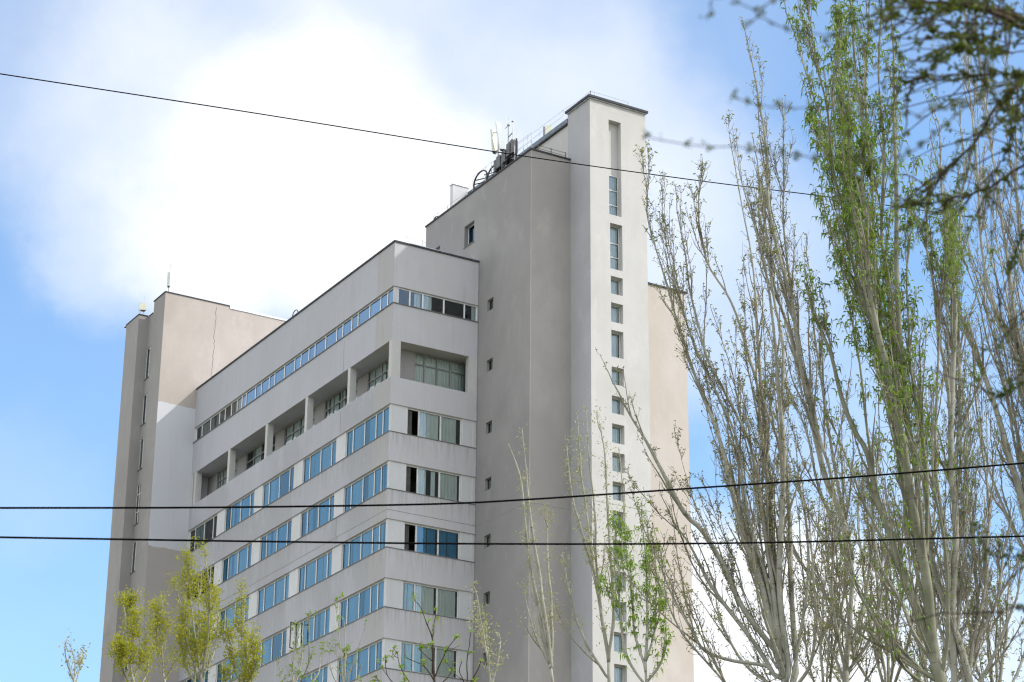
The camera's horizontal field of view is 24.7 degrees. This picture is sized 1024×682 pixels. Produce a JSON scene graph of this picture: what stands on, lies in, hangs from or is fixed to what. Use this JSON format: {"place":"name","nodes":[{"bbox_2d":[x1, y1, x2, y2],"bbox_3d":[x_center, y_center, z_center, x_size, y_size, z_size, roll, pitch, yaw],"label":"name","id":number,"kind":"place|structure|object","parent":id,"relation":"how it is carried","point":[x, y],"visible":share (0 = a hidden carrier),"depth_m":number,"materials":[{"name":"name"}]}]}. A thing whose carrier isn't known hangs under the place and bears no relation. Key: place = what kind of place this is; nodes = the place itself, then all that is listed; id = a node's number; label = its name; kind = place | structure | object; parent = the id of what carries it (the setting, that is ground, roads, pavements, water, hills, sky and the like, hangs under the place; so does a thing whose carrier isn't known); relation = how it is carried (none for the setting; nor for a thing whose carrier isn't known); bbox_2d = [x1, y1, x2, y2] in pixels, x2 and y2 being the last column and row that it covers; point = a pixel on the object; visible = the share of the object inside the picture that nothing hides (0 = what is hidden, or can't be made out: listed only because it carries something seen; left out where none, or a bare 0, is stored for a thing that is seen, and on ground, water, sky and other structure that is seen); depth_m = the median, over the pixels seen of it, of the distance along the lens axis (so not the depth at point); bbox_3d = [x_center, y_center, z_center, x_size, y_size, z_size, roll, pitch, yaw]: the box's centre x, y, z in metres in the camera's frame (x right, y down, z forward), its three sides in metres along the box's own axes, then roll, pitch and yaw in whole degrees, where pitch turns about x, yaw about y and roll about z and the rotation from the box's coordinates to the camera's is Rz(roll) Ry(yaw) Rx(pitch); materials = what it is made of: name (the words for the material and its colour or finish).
{"place":"outdoors","nodes":[
{"label":"outdoors","id":0,"kind":"place"},
{"bbox_2d":[58,629,90,681],"bbox_3d":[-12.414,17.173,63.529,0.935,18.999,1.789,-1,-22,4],"label":"poplar tree","id":1,"kind":"object","parent":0,"point":[79,662],"visible":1,"depth_m":66.44,"materials":[{"name":"green plant"}]},
{"bbox_2d":[101,585,158,681],"bbox_3d":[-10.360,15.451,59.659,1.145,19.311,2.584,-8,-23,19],"label":"poplar tree","id":2,"kind":"object","parent":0,"point":[121,647],"visible":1,"depth_m":62.79,"materials":[{"name":"green plant"}]},
{"bbox_2d":[144,590,181,681],"bbox_3d":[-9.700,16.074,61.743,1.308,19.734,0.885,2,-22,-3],"label":"poplar tree","id":3,"kind":"object","parent":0,"point":[159,619],"visible":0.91,"depth_m":64.94,"materials":[{"name":"green plant"}]},
{"bbox_2d":[165,536,224,681],"bbox_3d":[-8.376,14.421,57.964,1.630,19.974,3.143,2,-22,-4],"label":"poplar tree","id":4,"kind":"object","parent":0,"point":[202,643],"visible":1,"depth_m":60.82,"materials":[{"name":"green plant"}]},
{"bbox_2d":[214,578,267,681],"bbox_3d":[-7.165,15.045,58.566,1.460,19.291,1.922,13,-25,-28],"label":"poplar tree","id":5,"kind":"object","parent":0,"point":[250,666],"visible":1,"depth_m":61.57,"materials":[{"name":"green plant"}]},
{"bbox_2d":[274,609,328,681],"bbox_3d":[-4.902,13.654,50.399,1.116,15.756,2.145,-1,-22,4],"label":"young tree","id":6,"kind":"object","parent":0,"point":[310,657],"visible":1,"depth_m":52.96,"materials":[{"name":"green plant"}]},
{"bbox_2d":[323,591,367,681],"bbox_3d":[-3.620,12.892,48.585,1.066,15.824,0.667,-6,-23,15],"label":"young tree","id":7,"kind":"object","parent":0,"point":[345,656],"visible":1,"depth_m":51.02,"materials":[{"name":"green plant"}]},
{"bbox_2d":[99,91,693,681],"bbox_3d":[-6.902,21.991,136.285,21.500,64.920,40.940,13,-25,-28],"label":"office building","id":8,"kind":"structure","parent":0,"point":[477,331],"depth_m":131.26,"materials":[{"name":"grey concrete"}]},
{"bbox_2d":[130,541,136,573],"bbox_3d":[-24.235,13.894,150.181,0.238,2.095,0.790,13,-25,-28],"label":"window","id":9,"kind":"structure","parent":8,"relation":"in","point":[134,547],"depth_m":150.27,"materials":[{"name":"grey glass"}]},
{"bbox_2d":[133,483,140,525],"bbox_3d":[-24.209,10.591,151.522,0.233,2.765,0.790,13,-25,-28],"label":"window","id":10,"kind":"structure","parent":8,"relation":"in","point":[138,490],"depth_m":151.59,"materials":[{"name":"grey glass"}]},
{"bbox_2d":[138,437,143,470],"bbox_3d":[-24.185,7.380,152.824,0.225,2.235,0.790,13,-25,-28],"label":"window","id":11,"kind":"structure","parent":8,"relation":"in","point":[142,440],"depth_m":152.97,"materials":[{"name":"grey glass"}]},
{"bbox_2d":[139,297,146,313],"bbox_3d":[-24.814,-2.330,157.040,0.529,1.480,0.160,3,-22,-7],"label":"panel aerial","id":12,"kind":"object","parent":8,"relation":"on","point":[142,307],"visible":1,"depth_m":156.95,"materials":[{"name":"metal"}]},
{"bbox_2d":[141,393,147,425],"bbox_3d":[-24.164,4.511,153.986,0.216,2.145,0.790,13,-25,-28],"label":"window","id":13,"kind":"structure","parent":8,"relation":"in","point":[147,393],"depth_m":154.07,"materials":[{"name":"grey glass"}]},
{"bbox_2d":[144,347,150,380],"bbox_3d":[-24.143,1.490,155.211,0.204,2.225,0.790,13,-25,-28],"label":"window","id":14,"kind":"structure","parent":8,"relation":"in","point":[148,357],"depth_m":155.30,"materials":[{"name":"grey glass"}]},
{"bbox_2d":[167,265,170,290],"bbox_3d":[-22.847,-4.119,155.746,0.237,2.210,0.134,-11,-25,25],"label":"panel aerial","id":15,"kind":"object","parent":8,"relation":"on","point":[168,279],"visible":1,"depth_m":155.67,"materials":[{"name":"metal"}]},
{"bbox_2d":[183,621,206,650],"bbox_3d":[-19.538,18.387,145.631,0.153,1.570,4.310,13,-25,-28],"label":"window","id":16,"kind":"structure","parent":8,"relation":"in","point":[202,621],"depth_m":146.28,"materials":[{"name":"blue glass"}]},
{"bbox_2d":[183,669,207,681],"bbox_3d":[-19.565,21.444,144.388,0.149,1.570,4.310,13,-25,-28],"label":"window","id":17,"kind":"structure","parent":8,"relation":"in","point":[205,680],"depth_m":144.19,"materials":[{"name":"blue glass"}]},
{"bbox_2d":[186,565,213,600],"bbox_3d":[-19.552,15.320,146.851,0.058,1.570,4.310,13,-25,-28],"label":"window","id":18,"kind":"structure","parent":8,"relation":"in","point":[213,565],"depth_m":146.61,"materials":[{"name":"black glass"}]},
{"bbox_2d":[189,515,216,552],"bbox_3d":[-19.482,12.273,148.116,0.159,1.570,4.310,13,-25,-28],"label":"window","id":19,"kind":"structure","parent":8,"relation":"in","point":[201,531],"depth_m":148.62,"materials":[{"name":"black glass"}]},
{"bbox_2d":[196,396,241,439],"bbox_3d":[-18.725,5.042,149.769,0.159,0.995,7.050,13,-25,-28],"label":"window","id":20,"kind":"structure","parent":8,"relation":"in","point":[205,426],"depth_m":150.16,"materials":[{"name":"grey glass"}]},
{"bbox_2d":[217,460,237,488],"bbox_3d":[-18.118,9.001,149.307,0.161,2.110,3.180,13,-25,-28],"label":"window","id":21,"kind":"structure","parent":8,"relation":"in","point":[221,475],"depth_m":150.08,"materials":[{"name":"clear glass"}]},
{"bbox_2d":[216,653,245,681],"bbox_3d":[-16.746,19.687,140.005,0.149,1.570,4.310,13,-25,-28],"label":"window","id":22,"kind":"structure","parent":8,"relation":"in","point":[219,675],"depth_m":140.92,"materials":[{"name":"blue glass"}]},
{"bbox_2d":[220,596,248,629],"bbox_3d":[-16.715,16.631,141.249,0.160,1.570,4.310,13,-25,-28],"label":"window","id":23,"kind":"structure","parent":8,"relation":"in","point":[226,611],"depth_m":141.85,"materials":[{"name":"blue glass"}]},
{"bbox_2d":[222,543,251,581],"bbox_3d":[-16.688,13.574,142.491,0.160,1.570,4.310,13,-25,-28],"label":"window","id":24,"kind":"structure","parent":8,"relation":"in","point":[244,554],"depth_m":142.58,"materials":[{"name":"blue glass"}]},
{"bbox_2d":[225,491,254,530],"bbox_3d":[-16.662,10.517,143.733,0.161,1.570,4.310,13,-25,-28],"label":"window","id":25,"kind":"structure","parent":8,"relation":"in","point":[242,513],"depth_m":143.67,"materials":[{"name":"blue glass"}]},
{"bbox_2d":[246,435,274,469],"bbox_3d":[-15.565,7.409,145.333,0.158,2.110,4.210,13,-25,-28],"label":"window","id":26,"kind":"structure","parent":8,"relation":"in","point":[258,451],"depth_m":146.07,"materials":[{"name":"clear glass"}]},
{"bbox_2d":[256,629,286,667],"bbox_3d":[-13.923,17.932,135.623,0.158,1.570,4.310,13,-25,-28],"label":"window","id":27,"kind":"structure","parent":8,"relation":"in","point":[269,647],"depth_m":136.15,"materials":[{"name":"blue glass"}]},
{"bbox_2d":[257,574,288,613],"bbox_3d":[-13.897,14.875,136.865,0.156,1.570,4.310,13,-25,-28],"label":"window","id":28,"kind":"structure","parent":8,"relation":"in","point":[273,595],"depth_m":136.99,"materials":[{"name":"blue glass"}]},
{"bbox_2d":[260,519,291,559],"bbox_3d":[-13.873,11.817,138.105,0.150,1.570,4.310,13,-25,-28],"label":"window","id":29,"kind":"structure","parent":8,"relation":"in","point":[279,534],"depth_m":138.23,"materials":[{"name":"blue glass"}]},
{"bbox_2d":[263,466,293,505],"bbox_3d":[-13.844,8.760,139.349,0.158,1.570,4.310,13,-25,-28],"label":"window","id":30,"kind":"structure","parent":8,"relation":"in","point":[275,484],"depth_m":140.13,"materials":[{"name":"blue glass"}]},
{"bbox_2d":[284,409,314,444],"bbox_3d":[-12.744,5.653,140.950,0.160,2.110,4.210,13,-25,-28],"label":"window","id":31,"kind":"structure","parent":8,"relation":"in","point":[294,428],"depth_m":141.71,"materials":[{"name":"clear glass"}]},
{"bbox_2d":[294,665,327,681],"bbox_3d":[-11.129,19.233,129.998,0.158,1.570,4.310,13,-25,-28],"label":"window","id":32,"kind":"structure","parent":8,"relation":"in","point":[323,671],"depth_m":129.29,"materials":[{"name":"blue glass"}]},
{"bbox_2d":[296,607,329,647],"bbox_3d":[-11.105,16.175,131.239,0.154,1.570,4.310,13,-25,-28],"label":"window","id":33,"kind":"structure","parent":8,"relation":"in","point":[325,614],"depth_m":131.19,"materials":[{"name":"blue glass"}]},
{"bbox_2d":[298,550,331,592],"bbox_3d":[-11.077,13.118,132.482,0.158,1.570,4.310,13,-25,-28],"label":"window","id":34,"kind":"structure","parent":8,"relation":"in","point":[314,569],"depth_m":132.61,"materials":[{"name":"blue glass"}]},
{"bbox_2d":[301,495,333,536],"bbox_3d":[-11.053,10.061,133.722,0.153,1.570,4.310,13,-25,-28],"label":"window","id":35,"kind":"structure","parent":8,"relation":"in","point":[324,514],"depth_m":133.65,"materials":[{"name":"blue glass"}]},
{"bbox_2d":[242,288,392,407],"bbox_3d":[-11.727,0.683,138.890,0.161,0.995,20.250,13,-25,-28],"label":"window","id":36,"kind":"structure","parent":8,"relation":"in","point":[377,306],"depth_m":137.69,"materials":[{"name":"blue glass"}]},
{"bbox_2d":[303,440,335,482],"bbox_3d":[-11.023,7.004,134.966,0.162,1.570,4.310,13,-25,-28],"label":"window","id":37,"kind":"structure","parent":8,"relation":"in","point":[325,458],"depth_m":135.06,"materials":[{"name":"blue glass"}]},
{"bbox_2d":[325,380,357,418],"bbox_3d":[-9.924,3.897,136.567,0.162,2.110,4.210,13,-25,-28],"label":"window","id":38,"kind":"structure","parent":8,"relation":"in","point":[335,401],"depth_m":137.42,"materials":[{"name":"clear glass"}]},
{"bbox_2d":[338,640,381,681],"bbox_3d":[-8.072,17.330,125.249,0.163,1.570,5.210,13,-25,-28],"label":"window","id":39,"kind":"structure","parent":8,"relation":"in","point":[368,655],"depth_m":125.03,"materials":[{"name":"blue glass"}]},
{"bbox_2d":[340,580,383,626],"bbox_3d":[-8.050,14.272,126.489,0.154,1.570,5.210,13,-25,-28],"label":"window","id":40,"kind":"structure","parent":8,"relation":"in","point":[375,592],"depth_m":126.51,"materials":[{"name":"blue glass"}]},
{"bbox_2d":[342,521,385,568],"bbox_3d":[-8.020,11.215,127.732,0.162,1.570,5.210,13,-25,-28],"label":"window","id":41,"kind":"structure","parent":8,"relation":"in","point":[368,536],"depth_m":127.83,"materials":[{"name":"blue glass"}]},
{"bbox_2d":[344,463,387,511],"bbox_3d":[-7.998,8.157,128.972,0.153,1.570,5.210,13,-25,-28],"label":"window","id":42,"kind":"structure","parent":8,"relation":"in","point":[376,479],"depth_m":129.03,"materials":[{"name":"blue glass"}]},
{"bbox_2d":[346,406,388,455],"bbox_3d":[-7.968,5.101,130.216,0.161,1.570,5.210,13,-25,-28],"label":"window","id":43,"kind":"structure","parent":8,"relation":"in","point":[377,428],"depth_m":130.27,"materials":[{"name":"blue glass"}]},
{"bbox_2d":[368,359,388,390],"bbox_3d":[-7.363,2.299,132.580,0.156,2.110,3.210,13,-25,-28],"label":"window","id":44,"kind":"structure","parent":8,"relation":"in","point":[374,376],"depth_m":133.21,"materials":[{"name":"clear glass"}]},
{"bbox_2d":[401,642,456,677],"bbox_3d":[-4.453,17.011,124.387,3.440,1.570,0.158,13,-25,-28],"label":"window","id":45,"kind":"structure","parent":8,"relation":"in","point":[443,670],"depth_m":124.42,"materials":[{"name":"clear glass"}]},
{"bbox_2d":[402,582,457,617],"bbox_3d":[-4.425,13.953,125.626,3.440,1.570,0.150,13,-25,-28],"label":"window","id":46,"kind":"structure","parent":8,"relation":"in","point":[445,598],"depth_m":125.71,"materials":[{"name":"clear glass"}]},
{"bbox_2d":[404,523,458,558],"bbox_3d":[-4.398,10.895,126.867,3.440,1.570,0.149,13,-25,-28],"label":"window","id":47,"kind":"structure","parent":8,"relation":"in","point":[420,531],"depth_m":127.03,"materials":[{"name":"teal glass"}]},
{"bbox_2d":[405,465,459,500],"bbox_3d":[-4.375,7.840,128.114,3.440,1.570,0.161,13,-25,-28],"label":"window","id":48,"kind":"structure","parent":8,"relation":"in","point":[447,482],"depth_m":128.37,"materials":[{"name":"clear glass"}]},
{"bbox_2d":[407,408,460,444],"bbox_3d":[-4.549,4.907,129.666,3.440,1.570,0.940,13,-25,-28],"label":"window","id":49,"kind":"structure","parent":8,"relation":"in","point":[427,422],"depth_m":129.51,"materials":[{"name":"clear glass"}]},
{"bbox_2d":[398,288,476,320],"bbox_3d":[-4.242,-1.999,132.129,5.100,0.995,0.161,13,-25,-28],"label":"window","id":50,"kind":"structure","parent":8,"relation":"in","point":[426,299],"depth_m":131.90,"materials":[{"name":"black glass"}]},
{"bbox_2d":[414,353,465,391],"bbox_3d":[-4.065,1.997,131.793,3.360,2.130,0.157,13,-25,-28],"label":"window","id":51,"kind":"structure","parent":8,"relation":"in","point":[430,370],"depth_m":131.90,"materials":[{"name":"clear glass"}]},
{"bbox_2d":[463,224,473,248],"bbox_3d":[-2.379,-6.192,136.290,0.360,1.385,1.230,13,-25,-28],"label":"window","id":52,"kind":"structure","parent":8,"relation":"in","point":[473,224],"depth_m":136.72,"materials":[{"name":"white plastic"}]},
{"bbox_2d":[486,592,489,603],"bbox_3d":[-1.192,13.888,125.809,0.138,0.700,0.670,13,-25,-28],"label":"window","id":53,"kind":"structure","parent":8,"relation":"in","point":[489,592],"depth_m":126.01,"materials":[{"name":"black glass"}]},
{"bbox_2d":[486,535,490,546],"bbox_3d":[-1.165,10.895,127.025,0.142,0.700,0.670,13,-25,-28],"label":"window","id":54,"kind":"structure","parent":8,"relation":"in","point":[488,537],"depth_m":127.25,"materials":[{"name":"black glass"}]},
{"bbox_2d":[487,478,490,489],"bbox_3d":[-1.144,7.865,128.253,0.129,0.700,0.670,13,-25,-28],"label":"window","id":55,"kind":"structure","parent":8,"relation":"in","point":[489,479],"depth_m":128.47,"materials":[{"name":"black glass"}]},
{"bbox_2d":[488,422,491,433],"bbox_3d":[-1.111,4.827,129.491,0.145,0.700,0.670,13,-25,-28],"label":"window","id":56,"kind":"structure","parent":8,"relation":"in","point":[490,423],"depth_m":129.66,"materials":[{"name":"black glass"}]},
{"bbox_2d":[489,359,492,370],"bbox_3d":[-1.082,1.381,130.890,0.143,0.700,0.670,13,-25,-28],"label":"window","id":57,"kind":"structure","parent":8,"relation":"in","point":[491,361],"depth_m":131.06,"materials":[{"name":"black glass"}]},
{"bbox_2d":[490,128,510,172],"bbox_3d":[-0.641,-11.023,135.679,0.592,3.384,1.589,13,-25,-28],"label":"antenna mast","id":58,"kind":"object","parent":8,"relation":"on","point":[499,165],"visible":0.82,"depth_m":135.52,"materials":[{"name":"metal"}]},
{"bbox_2d":[495,116,517,164],"bbox_3d":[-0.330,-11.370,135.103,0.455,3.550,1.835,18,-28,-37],"label":"antenna mast","id":59,"kind":"object","parent":8,"relation":"on","point":[511,143],"visible":0.99,"depth_m":135.06,"materials":[{"name":"metal"}]},
{"bbox_2d":[515,128,516,158],"bbox_3d":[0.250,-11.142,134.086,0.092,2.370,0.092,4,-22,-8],"label":"whip aerial","id":60,"kind":"object","parent":8,"relation":"on","point":[516,145],"visible":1,"depth_m":134.04,"materials":[{"name":"metal"}]},
{"bbox_2d":[543,125,550,135],"bbox_3d":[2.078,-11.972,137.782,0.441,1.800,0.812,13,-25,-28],"label":"panel aerial","id":61,"kind":"object","parent":8,"relation":"on","point":[547,130],"visible":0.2,"depth_m":137.79,"materials":[{"name":"metal"}]},
{"bbox_2d":[609,175,617,215],"bbox_3d":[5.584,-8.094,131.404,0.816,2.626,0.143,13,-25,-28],"label":"window","id":62,"kind":"structure","parent":8,"relation":"in","point":[612,179],"depth_m":131.51,"materials":[{"name":"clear glass"}]},
{"bbox_2d":[610,226,618,269],"bbox_3d":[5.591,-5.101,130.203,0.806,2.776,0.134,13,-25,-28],"label":"window","id":63,"kind":"structure","parent":8,"relation":"in","point":[613,230],"depth_m":130.33,"materials":[{"name":"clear glass"}]},
{"bbox_2d":[611,279,619,294],"bbox_3d":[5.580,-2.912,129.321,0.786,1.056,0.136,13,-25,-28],"label":"window","id":64,"kind":"structure","parent":8,"relation":"in","point":[614,284],"depth_m":129.44,"materials":[{"name":"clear glass"}]},
{"bbox_2d":[611,305,619,322],"bbox_3d":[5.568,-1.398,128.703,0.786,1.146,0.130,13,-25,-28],"label":"window","id":65,"kind":"structure","parent":8,"relation":"in","point":[615,311],"depth_m":128.84,"materials":[{"name":"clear glass"}]},
{"bbox_2d":[611,332,619,357],"bbox_3d":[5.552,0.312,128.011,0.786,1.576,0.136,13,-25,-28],"label":"window","id":66,"kind":"structure","parent":8,"relation":"in","point":[614,337],"depth_m":128.12,"materials":[{"name":"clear glass"}]},
{"bbox_2d":[612,369,619,385],"bbox_3d":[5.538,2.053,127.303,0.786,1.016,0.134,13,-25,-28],"label":"window","id":67,"kind":"structure","parent":8,"relation":"in","point":[614,372],"depth_m":127.44,"materials":[{"name":"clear glass"}]},
{"bbox_2d":[612,398,620,414],"bbox_3d":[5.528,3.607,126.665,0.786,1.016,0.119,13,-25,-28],"label":"window","id":68,"kind":"structure","parent":8,"relation":"in","point":[616,403],"depth_m":126.82,"materials":[{"name":"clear glass"}]},
{"bbox_2d":[612,426,620,443],"bbox_3d":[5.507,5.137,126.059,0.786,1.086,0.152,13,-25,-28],"label":"window","id":69,"kind":"structure","parent":8,"relation":"in","point":[615,430],"depth_m":126.17,"materials":[{"name":"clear glass"}]},
{"bbox_2d":[612,455,620,472],"bbox_3d":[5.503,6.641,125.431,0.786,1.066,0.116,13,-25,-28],"label":"window","id":70,"kind":"structure","parent":8,"relation":"in","point":[615,461],"depth_m":125.55,"materials":[{"name":"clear glass"}]},
{"bbox_2d":[613,484,621,500],"bbox_3d":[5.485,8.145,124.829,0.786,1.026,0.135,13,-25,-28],"label":"window","id":71,"kind":"structure","parent":8,"relation":"in","point":[616,488],"depth_m":124.94,"materials":[{"name":"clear glass"}]},
{"bbox_2d":[613,513,621,529],"bbox_3d":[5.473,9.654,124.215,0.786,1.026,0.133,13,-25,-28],"label":"window","id":72,"kind":"structure","parent":8,"relation":"in","point":[614,513],"depth_m":124.39,"materials":[{"name":"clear glass"}]},
{"bbox_2d":[614,634,622,652],"bbox_3d":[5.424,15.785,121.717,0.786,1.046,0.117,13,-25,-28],"label":"window","id":73,"kind":"structure","parent":8,"relation":"in","point":[617,638],"depth_m":121.81,"materials":[{"name":"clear glass"}]},
{"bbox_2d":[614,666,622,681],"bbox_3d":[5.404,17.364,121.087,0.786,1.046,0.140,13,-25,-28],"label":"window","id":74,"kind":"structure","parent":8,"relation":"in","point":[618,671],"depth_m":121.22,"materials":[{"name":"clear glass"}]},
{"bbox_2d":[615,604,622,621],"bbox_3d":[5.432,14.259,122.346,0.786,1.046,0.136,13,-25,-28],"label":"window","id":75,"kind":"structure","parent":8,"relation":"in","point":[617,619],"depth_m":122.42,"materials":[{"name":"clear glass"}]},
{"bbox_2d":[369,592,459,681],"bbox_3d":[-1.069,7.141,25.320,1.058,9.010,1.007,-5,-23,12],"label":"young tree","id":76,"kind":"object","parent":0,"point":[405,678],"visible":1,"depth_m":26.62,"materials":[{"name":"green plant"}]},
{"bbox_2d":[441,629,483,681],"bbox_3d":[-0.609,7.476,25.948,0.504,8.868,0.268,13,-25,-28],"label":"young tree","id":77,"kind":"object","parent":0,"point":[446,661],"visible":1,"depth_m":27.51,"materials":[{"name":"green plant"}]},
{"bbox_2d":[0,73,965,216],"bbox_3d":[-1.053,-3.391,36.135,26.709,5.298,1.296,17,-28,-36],"label":"overhead cable","id":78,"kind":"object","parent":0,"point":[388,134],"visible":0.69,"depth_m":35.65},
{"bbox_2d":[465,581,509,681],"bbox_3d":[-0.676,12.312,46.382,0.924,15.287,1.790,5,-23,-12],"label":"poplar tree","id":79,"kind":"object","parent":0,"point":[484,640],"visible":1,"depth_m":48.39,"materials":[{"name":"green plant"}]},
{"bbox_2d":[0,462,1023,508],"bbox_3d":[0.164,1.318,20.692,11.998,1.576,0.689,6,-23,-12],"label":"overhead cable","id":80,"kind":"object","parent":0,"point":[203,507],"visible":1,"depth_m":20.93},
{"bbox_2d":[0,535,1023,544],"bbox_3d":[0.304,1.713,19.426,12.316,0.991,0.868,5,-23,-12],"label":"overhead cable","id":81,"kind":"object","parent":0,"point":[72,538],"visible":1,"depth_m":19.77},
{"bbox_2d":[0,0,1023,681],"label":"sky","id":82,"kind":"structure","parent":0,"point":[102,192],"materials":[{"name":"blue"}]},
{"bbox_2d":[507,423,560,681],"bbox_3d":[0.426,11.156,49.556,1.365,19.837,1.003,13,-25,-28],"label":"poplar tree","id":83,"kind":"object","parent":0,"point":[548,646],"visible":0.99,"depth_m":51.77,"materials":[{"name":"beige plant"}]},
{"bbox_2d":[548,399,639,681],"bbox_3d":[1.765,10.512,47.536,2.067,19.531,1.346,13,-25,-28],"label":"poplar tree","id":84,"kind":"object","parent":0,"point":[590,555],"visible":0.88,"depth_m":49.84,"materials":[{"name":"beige plant"}]},
{"bbox_2d":[596,496,675,681],"bbox_3d":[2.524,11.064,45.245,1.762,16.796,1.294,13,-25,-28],"label":"poplar tree","id":85,"kind":"object","parent":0,"point":[629,565],"visible":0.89,"depth_m":47.53,"materials":[{"name":"green plant"}]},
{"bbox_2d":[595,109,855,681],"bbox_3d":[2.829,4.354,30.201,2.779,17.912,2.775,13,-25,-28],"label":"poplar tree","id":86,"kind":"object","parent":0,"point":[770,596],"visible":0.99,"depth_m":31.36,"materials":[{"name":"grey plant"}]},
{"bbox_2d":[712,16,898,681],"bbox_3d":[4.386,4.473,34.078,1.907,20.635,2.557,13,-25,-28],"label":"poplar tree","id":87,"kind":"object","parent":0,"point":[810,410],"visible":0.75,"depth_m":35.38,"materials":[{"name":"grey plant"}]},
{"bbox_2d":[642,0,1023,646],"bbox_3d":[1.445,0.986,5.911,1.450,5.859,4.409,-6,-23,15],"label":"tree","id":88,"kind":"object","parent":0,"point":[1009,17],"visible":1,"depth_m":7.57,"materials":[{"name":"green plant"}]},
{"bbox_2d":[787,445,902,681],"bbox_3d":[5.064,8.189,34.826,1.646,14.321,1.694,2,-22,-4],"label":"poplar tree","id":89,"kind":"object","parent":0,"point":[828,674],"visible":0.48,"depth_m":36.42,"materials":[{"name":"grey plant"}]},
{"bbox_2d":[780,0,955,681],"bbox_3d":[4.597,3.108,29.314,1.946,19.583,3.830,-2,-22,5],"label":"poplar tree","id":90,"kind":"object","parent":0,"point":[895,391],"visible":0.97,"depth_m":30.47,"materials":[{"name":"green plant"}]},
{"bbox_2d":[807,433,986,681],"bbox_3d":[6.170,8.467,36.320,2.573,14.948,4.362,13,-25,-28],"label":"poplar tree","id":91,"kind":"object","parent":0,"point":[888,676],"visible":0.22,"depth_m":37.62,"materials":[{"name":"grey plant"}]},
{"bbox_2d":[863,425,992,681],"bbox_3d":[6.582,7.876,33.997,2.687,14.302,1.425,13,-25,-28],"label":"poplar tree","id":92,"kind":"object","parent":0,"point":[920,654],"visible":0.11,"depth_m":35.43,"materials":[{"name":"grey plant"}]},
{"bbox_2d":[867,87,1023,681],"bbox_3d":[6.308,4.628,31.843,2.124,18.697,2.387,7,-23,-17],"label":"poplar tree","id":93,"kind":"object","parent":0,"point":[950,273],"visible":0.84,"depth_m":32.78,"materials":[{"name":"green plant"}]},
{"bbox_2d":[915,4,1023,550],"bbox_3d":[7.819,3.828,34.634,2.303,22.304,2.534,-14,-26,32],"label":"poplar tree","id":94,"kind":"object","parent":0,"point":[1016,349],"visible":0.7,"depth_m":36.01,"materials":[{"name":"green plant"}]},
{"bbox_2d":[937,496,1023,681],"bbox_3d":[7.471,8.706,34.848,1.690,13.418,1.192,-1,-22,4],"label":"poplar tree","id":95,"kind":"object","parent":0,"point":[998,677],"visible":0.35,"depth_m":36.36,"materials":[{"name":"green plant"}]}
]}

